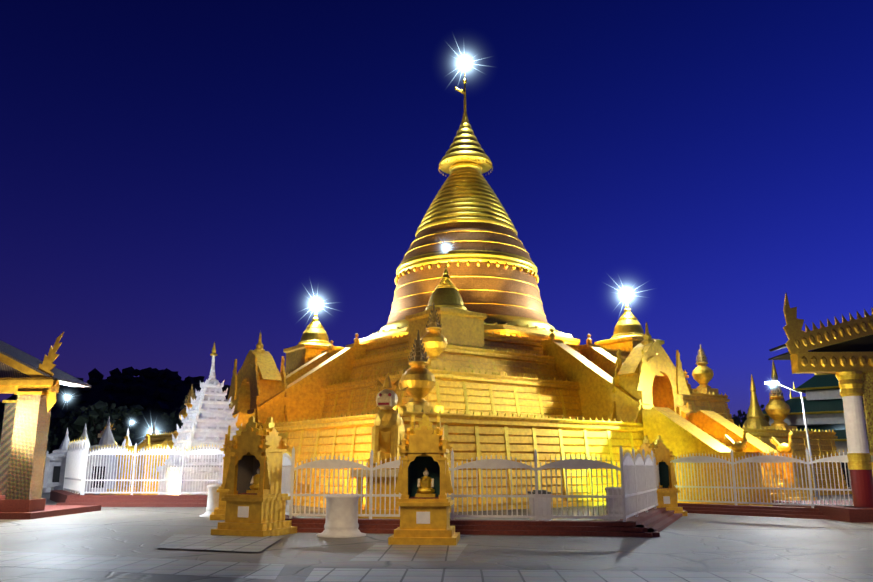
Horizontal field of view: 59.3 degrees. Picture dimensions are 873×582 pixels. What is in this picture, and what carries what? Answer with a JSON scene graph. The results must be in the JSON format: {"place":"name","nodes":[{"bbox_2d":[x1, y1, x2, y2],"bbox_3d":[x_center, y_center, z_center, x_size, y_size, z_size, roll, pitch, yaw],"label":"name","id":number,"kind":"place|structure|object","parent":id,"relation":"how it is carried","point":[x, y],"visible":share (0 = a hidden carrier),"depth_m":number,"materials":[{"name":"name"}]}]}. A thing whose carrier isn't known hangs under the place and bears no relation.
{"place":"outdoors","nodes":[
{"label":"outdoors","id":0,"kind":"place"},
{"bbox_2d":[0,366,231,453],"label":"trees","id":1,"kind":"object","parent":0,"point":[155,393],"depth_m":654.50,"materials":[{"name":"black plant"}]},
{"bbox_2d":[0,487,872,581],"bbox_3d":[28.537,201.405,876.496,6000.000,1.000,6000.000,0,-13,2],"label":"ground","id":2,"kind":"structure","parent":0,"point":[694,542],"depth_m":16.40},
{"bbox_2d":[0,421,57,451],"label":"tree","id":3,"kind":"object","parent":2,"relation":"on","point":[50,443],"depth_m":121.13,"materials":[{"name":"green plant"}]},
{"bbox_2d":[0,332,100,518],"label":"pavilion","id":4,"kind":"structure","parent":2,"relation":"on","point":[32,382],"depth_m":26.45,"materials":[{"name":"gold metal"}]},
{"bbox_2d":[50,408,71,449],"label":"tree","id":5,"kind":"object","parent":2,"relation":"on","point":[53,446],"visible":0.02,"depth_m":209.30,"materials":[{"name":"green plant"}]},
{"bbox_2d":[48,406,92,447],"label":"tree","id":6,"kind":"object","parent":2,"relation":"on","point":[53,423],"visible":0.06,"depth_m":187.01,"materials":[{"name":"green plant"}]},
{"bbox_2d":[48,406,120,446],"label":"tree","id":7,"kind":"object","parent":2,"relation":"on","point":[59,415],"visible":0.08,"depth_m":155.79,"materials":[{"name":"green plant"}]},
{"bbox_2d":[42,416,155,493],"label":"white shrine building","id":8,"kind":"structure","parent":2,"relation":"on","point":[54,471],"depth_m":49.89,"materials":[{"name":"white paint"}]},
{"bbox_2d":[60,401,143,445],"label":"tree","id":9,"kind":"object","parent":2,"relation":"on","point":[97,413],"visible":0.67,"depth_m":127.67,"materials":[{"name":"green plant"}]},
{"bbox_2d":[0,551,284,578],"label":"tile band","id":10,"kind":"object","parent":2,"relation":"on","point":[138,565],"visible":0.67,"depth_m":13.42,"materials":[{"name":"tile"}]},
{"bbox_2d":[159,395,195,433],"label":"tree","id":11,"kind":"object","parent":2,"relation":"on","point":[171,418],"visible":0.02,"depth_m":145.94,"materials":[{"name":"green plant"}]},
{"bbox_2d":[157,341,241,494],"bbox_3d":[-10.919,6.200,36.909,3.900,7.688,3.900,9,-16,-36],"label":"white pagoda","id":12,"kind":"object","parent":2,"relation":"on","point":[208,419],"visible":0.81,"depth_m":35.87,"materials":[{"name":"white paint"}]},
{"bbox_2d":[199,485,220,516],"bbox_3d":[-7.536,7.284,26.699,1.302,1.050,1.302,0,-13,2],"label":"pedestal","id":13,"kind":"object","parent":2,"relation":"on","point":[213,500],"visible":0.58,"depth_m":26.34,"materials":[{"name":"white stone"}]},
{"bbox_2d":[155,534,283,551],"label":"floor slab","id":14,"kind":"structure","parent":2,"relation":"on","point":[223,543],"depth_m":17.16,"materials":[{"name":"stone"}]},
{"bbox_2d":[210,425,242,519],"bbox_3d":[-6.672,6.067,25.818,1.575,3.033,1.575,3,-13,-13],"label":"small shrine","id":15,"kind":"object","parent":2,"relation":"on","point":[219,512],"visible":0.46,"depth_m":25.17,"materials":[{"name":"gold metal"}]},
{"bbox_2d":[211,416,296,536],"bbox_3d":[-4.622,4.744,19.842,1.540,2.966,1.540,-5,-14,21],"label":"shrine","id":16,"kind":"object","parent":2,"relation":"on","point":[255,498],"visible":1,"depth_m":19.53,"materials":[{"name":"gold metal"}]},
{"bbox_2d":[316,494,365,537],"bbox_3d":[-2.381,5.631,19.309,1.240,1.000,1.240,0,-13,2],"label":"pedestal","id":17,"kind":"object","parent":2,"relation":"on","point":[341,520],"visible":1,"depth_m":18.98,"materials":[{"name":"white stone"}]},
{"bbox_2d":[350,543,466,560],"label":"floor slab","id":18,"kind":"structure","parent":2,"relation":"on","point":[381,552],"depth_m":15.25,"materials":[{"name":"stone"}]},
{"bbox_2d":[388,413,459,544],"bbox_3d":[-0.253,4.346,17.939,1.505,2.898,1.505,-1,-13,5],"label":"shrine","id":19,"kind":"object","parent":2,"relation":"on","point":[424,487],"visible":1,"depth_m":17.54,"materials":[{"name":"gold metal"}]},
{"bbox_2d":[100,322,816,505],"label":"stairways","id":20,"kind":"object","parent":2,"relation":"on","point":[645,383],"depth_m":39.38,"materials":[{"name":"gold metal"}]},
{"bbox_2d":[50,437,872,536],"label":"fence","id":21,"kind":"object","parent":2,"relation":"on","point":[643,516],"visible":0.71,"depth_m":22.38,"materials":[{"name":"white metal"}]},
{"bbox_2d":[143,332,851,511],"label":"stupa terraces","id":22,"kind":"object","parent":2,"relation":"on","point":[461,433],"visible":0.38,"depth_m":35.78,"materials":[{"name":"gold metal"}]},
{"bbox_2d":[359,325,579,344],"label":"stupa base ledge","id":23,"kind":"object","parent":22,"relation":"on","point":[508,330],"visible":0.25,"depth_m":46.26,"materials":[{"name":"gold metal"}]},
{"bbox_2d":[368,314,562,336],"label":"stupa base ledge","id":24,"kind":"object","parent":23,"relation":"on","point":[517,321],"visible":0.19,"depth_m":47.47,"materials":[{"name":"gold metal"}]},
{"bbox_2d":[386,222,548,324],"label":"stupa bell","id":25,"kind":"object","parent":23,"relation":"on","point":[473,269],"visible":0.48,"depth_m":49.20,"materials":[{"name":"gold metal"}]},
{"bbox_2d":[396,79,537,274],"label":"stupa spire","id":26,"kind":"structure","parent":25,"relation":"on","point":[465,193],"depth_m":52.18,"materials":[{"name":"gold metal"}]},
{"bbox_2d":[389,230,545,316],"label":"decorative bands","id":27,"kind":"object","parent":25,"relation":"attached to","point":[399,275],"visible":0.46,"depth_m":49.38,"materials":[{"name":"gold metal"}]},
{"bbox_2d":[98,266,872,518],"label":"small stupas","id":28,"kind":"object","parent":22,"relation":"on","point":[441,321],"visible":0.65,"depth_m":40.23,"materials":[{"name":"gold metal"}]},
{"bbox_2d":[145,331,842,504],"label":"wall panels","id":29,"kind":"object","parent":22,"relation":"on","point":[476,434],"visible":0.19,"depth_m":35.16,"materials":[{"name":"gold metal"}]},
{"bbox_2d":[742,361,784,428],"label":"gilt stupas","id":30,"kind":"object","parent":22,"relation":"on","point":[755,416],"visible":0.21,"depth_m":60.12,"materials":[{"name":"gold metal"}]},
{"bbox_2d":[528,490,551,519],"bbox_3d":[3.027,6.343,22.454,0.560,1.005,0.560,2,-13,-10],"label":"bin box","id":31,"kind":"object","parent":2,"relation":"on","point":[540,506],"visible":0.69,"depth_m":22.24,"materials":[{"name":"white paint"}]},
{"bbox_2d":[304,568,872,581],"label":"tile band","id":32,"kind":"object","parent":2,"relation":"on","point":[379,575],"visible":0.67,"depth_m":12.10,"materials":[{"name":"tile"}]},
{"bbox_2d":[605,487,622,519],"bbox_3d":[6.027,7.011,25.382,1.240,1.000,1.240,0,-13,2],"label":"pedestal","id":33,"kind":"object","parent":2,"relation":"on","point":[615,502],"visible":0.42,"depth_m":25.07,"materials":[{"name":"grey stone"}]},
{"bbox_2d":[635,435,687,515],"bbox_3d":[7.732,6.515,27.181,1.435,2.763,1.435,7,-14,-27],"label":"shrine","id":34,"kind":"object","parent":2,"relation":"on","point":[667,491],"visible":0.42,"depth_m":26.98,"materials":[{"name":"gold metal"}]},
{"bbox_2d":[732,404,764,427],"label":"tree","id":35,"kind":"object","parent":2,"relation":"on","point":[737,420],"visible":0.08,"depth_m":144.54,"materials":[{"name":"green plant"}]},
{"bbox_2d":[765,381,818,499],"bbox_3d":[16.372,6.940,35.311,1.895,5.544,0.220,0,-13,2],"label":"street lamp","id":36,"kind":"object","parent":2,"relation":"on","point":[804,415],"visible":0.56,"depth_m":35.41,"materials":[{"name":"grey metal"}]},
{"bbox_2d":[762,373,868,487],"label":"hall","id":37,"kind":"structure","parent":2,"relation":"on","point":[823,404],"depth_m":63.85,"materials":[{"name":"metal"}]},
{"bbox_2d":[768,293,872,522],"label":"pavilion","id":38,"kind":"structure","parent":2,"relation":"on","point":[843,351],"depth_m":25.53,"materials":[{"name":"gold metal"}]},
{"bbox_2d":[0,0,872,421],"label":"sky","id":39,"kind":"structure","parent":0,"point":[178,178],"materials":[{"name":"blue"}]}
]}

